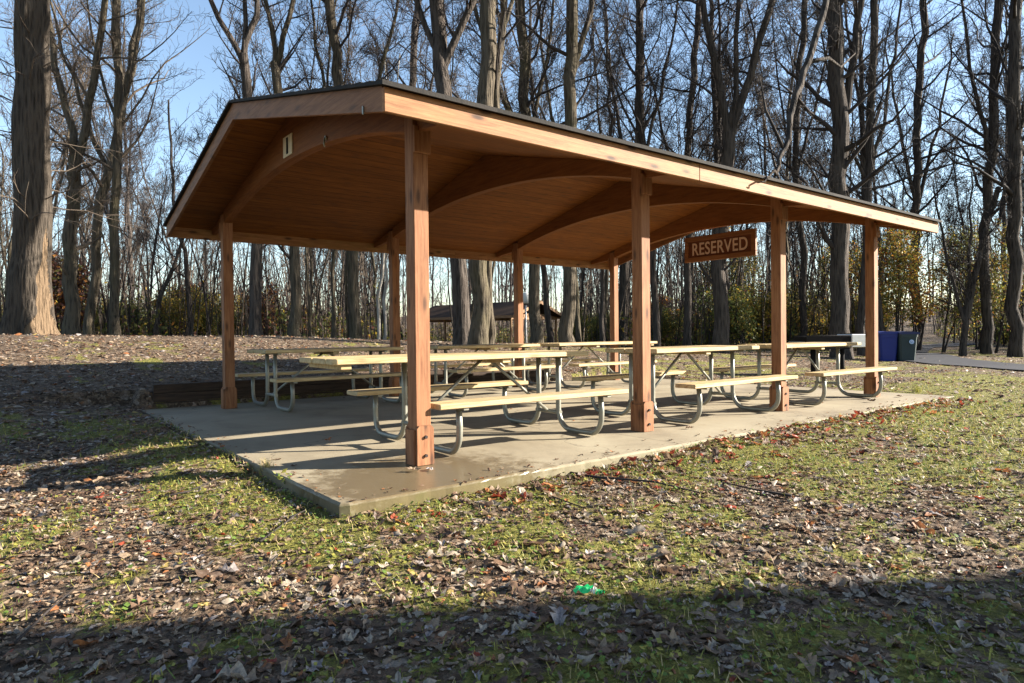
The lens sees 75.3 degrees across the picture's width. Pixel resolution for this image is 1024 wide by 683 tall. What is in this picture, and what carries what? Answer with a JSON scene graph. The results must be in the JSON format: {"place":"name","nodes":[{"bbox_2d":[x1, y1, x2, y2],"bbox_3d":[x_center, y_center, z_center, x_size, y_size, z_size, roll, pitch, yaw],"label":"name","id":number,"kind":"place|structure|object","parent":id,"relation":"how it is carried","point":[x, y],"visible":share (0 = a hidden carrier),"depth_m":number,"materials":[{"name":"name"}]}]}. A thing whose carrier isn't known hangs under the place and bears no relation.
{"place":"outdoors","nodes":[
{"label":"outdoors","id":0,"kind":"place"},
{"bbox_2d":[0,308,1023,682],"bbox_3d":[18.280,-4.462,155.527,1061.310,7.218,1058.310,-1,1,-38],"label":"ground","id":1,"kind":"structure","parent":0,"point":[136,398],"depth_m":3.32,"materials":[{"name":"green plant"}]},
{"bbox_2d":[0,2,12,270],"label":"woodland tree","id":2,"kind":"object","parent":1,"relation":"on","point":[2,219],"visible":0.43,"depth_m":36.58,"materials":[{"name":"brown plant"}]},
{"bbox_2d":[0,0,109,309],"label":"woodland tree","id":3,"kind":"object","parent":1,"relation":"on","point":[59,121],"visible":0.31,"depth_m":31.40,"materials":[{"name":"brown plant"}]},
{"bbox_2d":[0,0,128,210],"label":"woodland tree","id":4,"kind":"object","parent":1,"relation":"on","point":[95,108],"visible":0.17,"depth_m":40.64,"materials":[{"name":"brown plant"}]},
{"bbox_2d":[52,247,95,334],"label":"russet sapling","id":5,"kind":"object","parent":1,"relation":"on","point":[58,300],"visible":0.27,"depth_m":30.68,"materials":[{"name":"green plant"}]},
{"bbox_2d":[4,0,147,239],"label":"woodland tree","id":6,"kind":"object","parent":1,"relation":"on","point":[61,163],"visible":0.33,"depth_m":34.55,"materials":[{"name":"grey plant"}]},
{"bbox_2d":[0,0,161,335],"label":"tree","id":7,"kind":"object","parent":1,"relation":"on","point":[29,308],"visible":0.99,"depth_m":17.60,"materials":[{"name":"brown plant"}]},
{"bbox_2d":[0,0,177,335],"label":"bare tree","id":8,"kind":"object","parent":1,"relation":"on","point":[72,312],"visible":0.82,"depth_m":25.80,"materials":[{"name":"brown plant"}]},
{"bbox_2d":[50,0,147,311],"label":"woodland tree","id":9,"kind":"object","parent":1,"relation":"on","point":[88,152],"visible":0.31,"depth_m":39.12,"materials":[{"name":"grey plant"}]},
{"bbox_2d":[59,55,145,265],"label":"woodland tree","id":10,"kind":"object","parent":1,"relation":"on","point":[128,153],"visible":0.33,"depth_m":41.86,"materials":[{"name":"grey plant"}]},
{"bbox_2d":[0,0,212,334],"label":"bare tree","id":11,"kind":"object","parent":1,"relation":"on","point":[92,300],"visible":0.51,"depth_m":28.87,"materials":[{"name":"brown plant"}]},
{"bbox_2d":[73,73,154,256],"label":"woodland tree","id":12,"kind":"object","parent":1,"relation":"on","point":[134,133],"visible":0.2,"depth_m":53.49,"materials":[{"name":"grey plant"}]},
{"bbox_2d":[1,0,235,335],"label":"bare tree","id":13,"kind":"object","parent":1,"relation":"on","point":[117,110],"visible":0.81,"depth_m":26.84,"materials":[{"name":"brown plant"}]},
{"bbox_2d":[61,0,183,298],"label":"woodland tree","id":14,"kind":"object","parent":1,"relation":"on","point":[127,210],"visible":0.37,"depth_m":54.00,"materials":[{"name":"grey plant"}]},
{"bbox_2d":[91,40,177,271],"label":"woodland tree","id":15,"kind":"object","parent":1,"relation":"on","point":[142,169],"visible":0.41,"depth_m":50.32,"materials":[{"name":"grey plant"}]},
{"bbox_2d":[105,136,180,275],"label":"woodland tree","id":16,"kind":"object","parent":1,"relation":"on","point":[153,219],"visible":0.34,"depth_m":61.82,"materials":[{"name":"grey plant"}]},
{"bbox_2d":[105,64,212,335],"bbox_3d":[-17.024,-6.955,32.448,4.729,13.908,5.176,-1,1,-13],"label":"sapling","id":17,"kind":"object","parent":1,"relation":"on","point":[186,271],"visible":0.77,"depth_m":32.81,"materials":[{"name":"brown plant"}]},
{"bbox_2d":[130,107,216,335],"bbox_3d":[-17.689,-6.343,35.503,5.053,12.648,3.470,-1,1,-18],"label":"woodland tree","id":18,"kind":"object","parent":1,"relation":"on","point":[167,190],"visible":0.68,"depth_m":35.37,"materials":[{"name":"grey plant"}]},
{"bbox_2d":[137,125,210,335],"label":"sapling","id":19,"kind":"object","parent":1,"relation":"on","point":[159,298],"visible":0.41,"depth_m":31.90,"materials":[{"name":"brown plant"}]},
{"bbox_2d":[146,282,220,334],"bbox_3d":[-17.040,-1.567,34.429,2.887,2.965,2.946,0,1,13],"label":"shrub","id":20,"kind":"object","parent":1,"relation":"on","point":[176,306],"visible":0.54,"depth_m":33.84,"materials":[{"name":"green plant"}]},
{"bbox_2d":[168,0,276,335],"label":"bare tree","id":21,"kind":"object","parent":1,"relation":"on","point":[255,312],"visible":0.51,"depth_m":23.64,"materials":[{"name":"brown plant"}]},
{"bbox_2d":[202,2,278,244],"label":"woodland tree","id":22,"kind":"object","parent":1,"relation":"on","point":[239,29],"visible":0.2,"depth_m":27.73,"materials":[{"name":"grey plant"}]},
{"bbox_2d":[234,281,284,334],"bbox_3d":[-14.039,-1.711,37.027,2.429,3.407,2.940,0,1,12],"label":"undergrowth shrub","id":23,"kind":"object","parent":1,"relation":"on","point":[271,311],"visible":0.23,"depth_m":37.06,"materials":[{"name":"green plant"}]},
{"bbox_2d":[222,0,312,327],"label":"woodland tree","id":24,"kind":"object","parent":1,"relation":"on","point":[269,73],"visible":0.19,"depth_m":35.02,"materials":[{"name":"grey plant"}]},
{"bbox_2d":[221,0,327,336],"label":"bare tree","id":25,"kind":"object","parent":1,"relation":"on","point":[277,68],"visible":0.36,"depth_m":25.86,"materials":[{"name":"grey plant"}]},
{"bbox_2d":[258,0,364,336],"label":"woodland tree","id":26,"kind":"object","parent":1,"relation":"on","point":[309,300],"visible":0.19,"depth_m":30.00,"materials":[{"name":"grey plant"}]},
{"bbox_2d":[265,0,382,337],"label":"woodland tree","id":27,"kind":"object","parent":1,"relation":"on","point":[334,321],"visible":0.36,"depth_m":29.01,"materials":[{"name":"grey plant"}]},
{"bbox_2d":[242,0,451,338],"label":"bare tree","id":28,"kind":"object","parent":1,"relation":"on","point":[355,328],"visible":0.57,"depth_m":26.65,"materials":[{"name":"brown plant"}]},
{"bbox_2d":[152,365,550,403],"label":"timber retaining wall","id":29,"kind":"structure","parent":1,"relation":"on","point":[183,392],"depth_m":10.18,"materials":[{"name":"brown wood"}]},
{"bbox_2d":[326,2,381,337],"bbox_3d":[-7.751,-9.298,34.632,4.105,18.915,5.713,-1,1,-44],"label":"woodland tree","id":30,"kind":"object","parent":1,"relation":"on","point":[346,300],"visible":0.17,"depth_m":34.80,"materials":[{"name":"grey plant"}]},
{"bbox_2d":[343,3,429,339],"bbox_3d":[-5.368,-7.775,31.255,6.195,15.910,6.779,-1,1,-38],"label":"pale sapling","id":31,"kind":"object","parent":1,"relation":"on","point":[384,304],"visible":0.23,"depth_m":30.99,"materials":[{"name":"brown plant"}]},
{"bbox_2d":[343,28,434,339],"bbox_3d":[-4.771,-7.063,29.590,5.264,14.494,5.885,-1,1,-38],"label":"pale sapling","id":32,"kind":"object","parent":1,"relation":"on","point":[377,304],"visible":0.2,"depth_m":29.96,"materials":[{"name":"brown plant"}]},
{"bbox_2d":[348,0,466,93],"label":"bare tree","id":33,"kind":"object","parent":1,"relation":"on","point":[412,74],"visible":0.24,"depth_m":35.55,"materials":[{"name":"grey plant"}]},
{"bbox_2d":[375,0,476,344],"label":"bare tree","id":34,"kind":"object","parent":1,"relation":"on","point":[442,53],"visible":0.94,"depth_m":18.39,"materials":[{"name":"grey plant"}]},
{"bbox_2d":[402,0,497,101],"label":"woodland tree","id":35,"kind":"object","parent":1,"relation":"on","point":[452,61],"visible":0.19,"depth_m":27.58,"materials":[{"name":"grey plant"}]},
{"bbox_2d":[448,0,541,321],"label":"woodland tree","id":36,"kind":"object","parent":1,"relation":"on","point":[455,82],"visible":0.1,"depth_m":39.13,"materials":[{"name":"grey plant"}]},
{"bbox_2d":[429,300,561,342],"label":"distant shelter","id":37,"kind":"object","parent":1,"relation":"on","point":[503,311],"visible":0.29,"depth_m":53.87,"materials":[{"name":"brown wood"}]},
{"bbox_2d":[0,279,1010,346],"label":"undergrowth","id":38,"kind":"object","parent":1,"relation":"on","point":[165,328],"visible":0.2,"depth_m":34.75,"materials":[{"name":"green plant"}]},
{"bbox_2d":[467,0,545,350],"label":"bare tree","id":39,"kind":"object","parent":1,"relation":"on","point":[479,326],"visible":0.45,"depth_m":17.28,"materials":[{"name":"grey plant"}]},
{"bbox_2d":[476,0,539,343],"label":"bare tree","id":40,"kind":"object","parent":1,"relation":"on","point":[503,15],"visible":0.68,"depth_m":17.74,"materials":[{"name":"grey plant"}]},
{"bbox_2d":[456,0,565,342],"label":"woodland tree","id":41,"kind":"object","parent":1,"relation":"on","point":[549,327],"visible":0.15,"depth_m":39.29,"materials":[{"name":"grey plant"}]},
{"bbox_2d":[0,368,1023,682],"bbox_3d":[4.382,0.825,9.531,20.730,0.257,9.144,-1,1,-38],"label":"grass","id":42,"kind":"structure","parent":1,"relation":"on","point":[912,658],"depth_m":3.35,"materials":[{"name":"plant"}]},
{"bbox_2d":[0,141,1023,350],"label":"brush","id":43,"kind":"object","parent":1,"relation":"on","point":[594,304],"visible":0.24,"depth_m":36.03,"materials":[{"name":"beige plant"}]},
{"bbox_2d":[0,145,1023,341],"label":"distant wood","id":44,"kind":"object","parent":1,"relation":"on","point":[506,271],"visible":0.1,"depth_m":110.76,"materials":[{"name":"brown plant"}]},
{"bbox_2d":[0,333,1023,682],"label":"leaf litter","id":45,"kind":"object","parent":1,"relation":"on","point":[234,671],"visible":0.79,"depth_m":3.15,"materials":[{"name":"brown plant"}]},
{"bbox_2d":[369,0,700,343],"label":"bare tree","id":46,"kind":"object","parent":1,"relation":"on","point":[535,322],"visible":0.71,"depth_m":23.49,"materials":[{"name":"grey plant"}]},
{"bbox_2d":[474,0,600,341],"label":"woodland tree","id":47,"kind":"object","parent":1,"relation":"on","point":[577,324],"visible":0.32,"depth_m":29.64,"materials":[{"name":"grey plant"}]},
{"bbox_2d":[492,12,585,281],"bbox_3d":[1.004,-9.150,35.868,6.244,19.453,4.992,7,-2,-22],"label":"woodland tree","id":48,"kind":"object","parent":1,"relation":"on","point":[540,115],"visible":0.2,"depth_m":36.88,"materials":[{"name":"grey plant"}]},
{"bbox_2d":[141,378,951,517],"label":"concrete slab","id":49,"kind":"structure","parent":1,"relation":"on","point":[349,463],"depth_m":6.46,"materials":[{"name":"grey concrete"}]},
{"bbox_2d":[235,347,407,411],"bbox_3d":[-2.640,0.493,9.474,2.075,0.795,1.780,-1,1,-39],"label":"picnic table","id":50,"kind":"object","parent":49,"relation":"on","point":[294,379],"visible":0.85,"depth_m":9.15,"materials":[{"name":"brown wood"}]},
{"bbox_2d":[299,350,628,454],"bbox_3d":[-0.509,0.511,6.148,2.690,0.795,1.780,-1,1,-37],"label":"picnic table","id":51,"kind":"object","parent":49,"relation":"on","point":[347,362],"visible":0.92,"depth_m":6.05,"materials":[{"name":"brown wood"}]},
{"bbox_2d":[430,344,561,397],"bbox_3d":[-0.530,0.452,11.134,2.075,0.795,1.780,-1,1,-36],"label":"picnic table","id":52,"kind":"object","parent":49,"relation":"on","point":[476,348],"visible":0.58,"depth_m":10.82,"materials":[{"name":"brown wood"}]},
{"bbox_2d":[163,79,942,465],"bbox_3d":[0.688,-0.807,9.397,8.908,3.344,6.562,-1,1,-38],"label":"picnic shelter","id":53,"kind":"object","parent":49,"relation":"on","point":[417,177],"visible":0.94,"depth_m":8.28,"materials":[{"name":"brown wood"}]},
{"bbox_2d":[685,223,756,262],"bbox_3d":[3.661,-1.746,11.674,0.114,0.606,1.440,-1,1,-38],"label":"reserved sign","id":54,"kind":"object","parent":53,"relation":"hanging from","point":[731,244],"visible":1,"depth_m":11.60,"materials":[{"name":"brown wood"}]},
{"bbox_2d":[757,0,855,182],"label":"dead limb","id":55,"kind":"object","parent":53,"relation":"on","point":[809,61],"visible":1,"depth_m":7.16,"materials":[{"name":"grey wood"}]},
{"bbox_2d":[525,341,656,388],"bbox_3d":[1.642,0.410,12.792,2.690,0.795,1.780,-1,1,-38],"label":"picnic table","id":56,"kind":"object","parent":49,"relation":"on","point":[586,364],"visible":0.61,"depth_m":12.39,"materials":[{"name":"brown wood"}]},
{"bbox_2d":[572,345,797,423],"bbox_3d":[2.084,0.463,7.999,2.075,0.795,1.780,-1,1,-39],"label":"picnic table","id":57,"kind":"object","parent":49,"relation":"on","point":[731,382],"visible":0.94,"depth_m":7.78,"materials":[{"name":"brown wood"}]},
{"bbox_2d":[705,342,896,405],"bbox_3d":[4.168,0.423,9.587,2.075,0.795,1.780,-1,1,-37],"label":"picnic table","id":58,"kind":"object","parent":49,"relation":"on","point":[818,373],"visible":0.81,"depth_m":9.41,"materials":[{"name":"brown wood"}]},
{"bbox_2d":[495,0,645,342],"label":"bare tree","id":59,"kind":"object","parent":1,"relation":"on","point":[572,54],"visible":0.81,"depth_m":21.83,"materials":[{"name":"grey plant"}]},
{"bbox_2d":[546,1,655,338],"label":"woodland tree","id":60,"kind":"object","parent":1,"relation":"on","point":[606,278],"visible":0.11,"depth_m":34.47,"materials":[{"name":"grey plant"}]},
{"bbox_2d":[504,0,709,346],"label":"bare tree","id":61,"kind":"object","parent":1,"relation":"on","point":[602,303],"visible":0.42,"depth_m":28.85,"materials":[{"name":"grey plant"}]},
{"bbox_2d":[577,0,686,347],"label":"bare tree","id":62,"kind":"object","parent":1,"relation":"on","point":[624,274],"visible":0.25,"depth_m":33.69,"materials":[{"name":"grey plant"}]},
{"bbox_2d":[555,0,731,346],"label":"bare tree","id":63,"kind":"object","parent":1,"relation":"on","point":[642,115],"visible":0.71,"depth_m":26.80,"materials":[{"name":"grey plant"}]},
{"bbox_2d":[650,302,693,346],"bbox_3d":[8.533,-0.770,36.137,2.573,2.719,2.410,-1,1,-10],"label":"shrub","id":64,"kind":"object","parent":1,"relation":"on","point":[665,324],"visible":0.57,"depth_m":35.69,"materials":[{"name":"green plant"}]},
{"bbox_2d":[606,0,758,345],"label":"bare tree","id":65,"kind":"object","parent":1,"relation":"on","point":[687,341],"visible":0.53,"depth_m":29.78,"materials":[{"name":"grey plant"}]},
{"bbox_2d":[607,0,805,344],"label":"woodland tree","id":66,"kind":"object","parent":1,"relation":"on","point":[717,111],"visible":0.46,"depth_m":30.18,"materials":[{"name":"grey plant"}]},
{"bbox_2d":[692,282,761,344],"bbox_3d":[10.051,-1.133,31.149,3.216,3.399,3.012,0,1,14],"label":"shrub","id":67,"kind":"object","parent":1,"relation":"on","point":[741,326],"visible":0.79,"depth_m":30.84,"materials":[{"name":"green plant"}]},
{"bbox_2d":[655,0,799,353],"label":"bare tree","id":68,"kind":"object","parent":1,"relation":"on","point":[730,119],"visible":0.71,"depth_m":23.64,"materials":[{"name":"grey plant"}]},
{"bbox_2d":[675,14,782,264],"bbox_3d":[10.150,-8.197,32.304,4.758,17.594,5.846,-1,1,-12],"label":"woodland tree","id":69,"kind":"object","parent":1,"relation":"on","point":[755,91],"visible":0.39,"depth_m":31.80,"materials":[{"name":"grey plant"}]},
{"bbox_2d":[711,250,766,343],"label":"sapling","id":70,"kind":"object","parent":1,"relation":"on","point":[753,266],"visible":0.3,"depth_m":36.39,"materials":[{"name":"green plant"}]},
{"bbox_2d":[723,1,820,290],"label":"woodland tree","id":71,"kind":"object","parent":1,"relation":"on","point":[767,227],"visible":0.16,"depth_m":56.71,"materials":[{"name":"grey plant"}]},
{"bbox_2d":[736,280,810,349],"bbox_3d":[12.768,-1.388,33.673,3.721,3.745,3.647,-1,1,-38],"label":"shrub","id":72,"kind":"object","parent":1,"relation":"on","point":[766,309],"visible":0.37,"depth_m":32.95,"materials":[{"name":"green plant"}]},
{"bbox_2d":[754,77,831,265],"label":"woodland tree","id":73,"kind":"object","parent":1,"relation":"on","point":[825,133],"visible":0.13,"depth_m":44.14,"materials":[{"name":"grey plant"}]},
{"bbox_2d":[720,0,868,300],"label":"woodland tree","id":74,"kind":"object","parent":1,"relation":"on","point":[774,138],"visible":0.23,"depth_m":38.48,"materials":[{"name":"grey plant"}]},
{"bbox_2d":[754,24,844,259],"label":"woodland tree","id":75,"kind":"object","parent":1,"relation":"on","point":[799,142],"visible":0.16,"depth_m":44.88,"materials":[{"name":"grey plant"}]},
{"bbox_2d":[732,0,867,349],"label":"bare tree","id":76,"kind":"object","parent":1,"relation":"on","point":[796,136],"visible":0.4,"depth_m":32.90,"materials":[{"name":"grey plant"}]},
{"bbox_2d":[757,18,859,349],"bbox_3d":[15.219,-7.762,33.373,4.602,16.652,4.456,-1,1,-27],"label":"woodland tree","id":77,"kind":"object","parent":1,"relation":"on","point":[811,227],"visible":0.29,"depth_m":33.60,"materials":[{"name":"grey plant"}]},
{"bbox_2d":[788,243,856,334],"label":"sapling","id":78,"kind":"object","parent":1,"relation":"on","point":[828,280],"visible":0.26,"depth_m":38.34,"materials":[{"name":"green plant"}]},
{"bbox_2d":[788,333,864,371],"bbox_3d":[7.355,0.346,15.523,1.660,1.060,0.580,-1,1,-8],"label":"barbecue grill","id":79,"kind":"object","parent":1,"relation":"on","point":[850,337],"visible":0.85,"depth_m":15.31,"materials":[{"name":"black metal"}]},
{"bbox_2d":[744,0,941,358],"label":"bare tree","id":80,"kind":"object","parent":1,"relation":"on","point":[840,91],"visible":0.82,"depth_m":23.67,"materials":[{"name":"grey plant"}]},
{"bbox_2d":[746,0,960,330],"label":"woodland tree","id":81,"kind":"object","parent":1,"relation":"on","point":[862,156],"visible":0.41,"depth_m":29.30,"materials":[{"name":"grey plant"}]},
{"bbox_2d":[848,227,919,328],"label":"sapling","id":82,"kind":"object","parent":1,"relation":"on","point":[880,251],"visible":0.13,"depth_m":34.92,"materials":[{"name":"green plant"}]},
{"bbox_2d":[878,331,897,360],"bbox_3d":[13.207,0.167,23.442,0.690,1.065,0.856,0,1,12],"label":"wheeled bin","id":83,"kind":"object","parent":1,"relation":"on","point":[887,344],"visible":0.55,"depth_m":23.11,"materials":[{"name":"blue plastic"}]},
{"bbox_2d":[848,208,929,330],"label":"sapling","id":84,"kind":"object","parent":1,"relation":"on","point":[899,258],"visible":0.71,"depth_m":30.02,"materials":[{"name":"green plant"}]},
{"bbox_2d":[849,119,938,269],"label":"woodland tree","id":85,"kind":"object","parent":1,"relation":"on","point":[882,200],"visible":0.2,"depth_m":56.82,"materials":[{"name":"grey plant"}]},
{"bbox_2d":[848,1,940,293],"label":"woodland tree","id":86,"kind":"object","parent":1,"relation":"on","point":[875,201],"visible":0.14,"depth_m":58.48,"materials":[{"name":"grey plant"}]},
{"bbox_2d":[776,0,1022,355],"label":"bare tree","id":87,"kind":"object","parent":1,"relation":"on","point":[867,193],"visible":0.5,"depth_m":26.88,"materials":[{"name":"grey plant"}]},
{"bbox_2d":[878,137,926,330],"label":"woodland tree","id":88,"kind":"object","parent":1,"relation":"on","point":[906,201],"visible":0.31,"depth_m":51.16,"materials":[{"name":"grey plant"}]},
{"bbox_2d":[895,331,919,360],"bbox_3d":[13.724,0.174,23.243,0.690,1.065,0.856,-1,1,6],"label":"wheeled bin","id":89,"kind":"object","parent":1,"relation":"on","point":[907,345],"visible":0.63,"depth_m":22.90,"materials":[{"name":"green plastic"}]},
{"bbox_2d":[872,92,948,304],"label":"woodland tree","id":90,"kind":"object","parent":1,"relation":"on","point":[903,202],"visible":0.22,"depth_m":57.58,"materials":[{"name":"grey plant"}]},
{"bbox_2d":[878,232,954,349],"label":"sapling","id":91,"kind":"object","parent":1,"relation":"on","point":[919,300],"visible":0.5,"depth_m":33.17,"materials":[{"name":"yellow plant"}]},
{"bbox_2d":[849,0,1007,347],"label":"bare tree","id":92,"kind":"object","parent":1,"relation":"on","point":[917,157],"visible":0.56,"depth_m":35.82,"materials":[{"name":"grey plant"}]},
{"bbox_2d":[901,118,974,330],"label":"woodland tree","id":93,"kind":"object","parent":1,"relation":"on","point":[923,243],"visible":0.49,"depth_m":50.22,"materials":[{"name":"grey plant"}]},
{"bbox_2d":[927,99,981,337],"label":"woodland tree","id":94,"kind":"object","parent":1,"relation":"on","point":[954,169],"visible":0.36,"depth_m":57.54,"materials":[{"name":"grey plant"}]},
{"bbox_2d":[887,0,1023,353],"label":"bare tree","id":95,"kind":"object","parent":1,"relation":"on","point":[991,135],"visible":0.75,"depth_m":29.83,"materials":[{"name":"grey plant"}]},
{"bbox_2d":[926,230,996,351],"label":"sapling","id":96,"kind":"object","parent":1,"relation":"on","point":[947,307],"visible":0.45,"depth_m":30.45,"materials":[{"name":"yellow plant"}]},
{"bbox_2d":[905,148,1023,355],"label":"multi stemmed tree","id":97,"kind":"object","parent":1,"relation":"on","point":[965,310],"visible":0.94,"depth_m":26.86,"materials":[{"name":"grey plant"}]},
{"bbox_2d":[920,0,1023,356],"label":"bare tree","id":98,"kind":"object","parent":1,"relation":"on","point":[1014,117],"visible":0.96,"depth_m":26.72,"materials":[{"name":"grey plant"}]},
{"bbox_2d":[936,220,1023,352],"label":"sapling","id":99,"kind":"object","parent":1,"relation":"on","point":[997,298],"visible":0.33,"depth_m":30.50,"materials":[{"name":"green plant"}]},
{"bbox_2d":[939,14,1023,229],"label":"woodland tree","id":100,"kind":"object","parent":1,"relation":"on","point":[1001,109],"visible":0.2,"depth_m":42.91,"materials":[{"name":"grey plant"}]},
{"bbox_2d":[947,0,1023,318],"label":"woodland tree","id":101,"kind":"object","parent":1,"relation":"on","point":[1004,212],"visible":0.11,"depth_m":52.85,"materials":[{"name":"grey plant"}]},
{"bbox_2d":[958,217,1022,348],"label":"sapling","id":102,"kind":"object","parent":1,"relation":"on","point":[1001,268],"visible":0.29,"depth_m":35.68,"materials":[{"name":"green plant"}]},
{"bbox_2d":[0,0,1023,316],"label":"sky","id":103,"kind":"structure","parent":0,"point":[195,54],"materials":[{"name":"blue"}]},
{"bbox_2d":[903,343,1023,369],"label":"asphalt path","id":104,"kind":"structure","parent":0,"point":[946,359],"depth_m":22.70,"materials":[{"name":"grey asphalt"}]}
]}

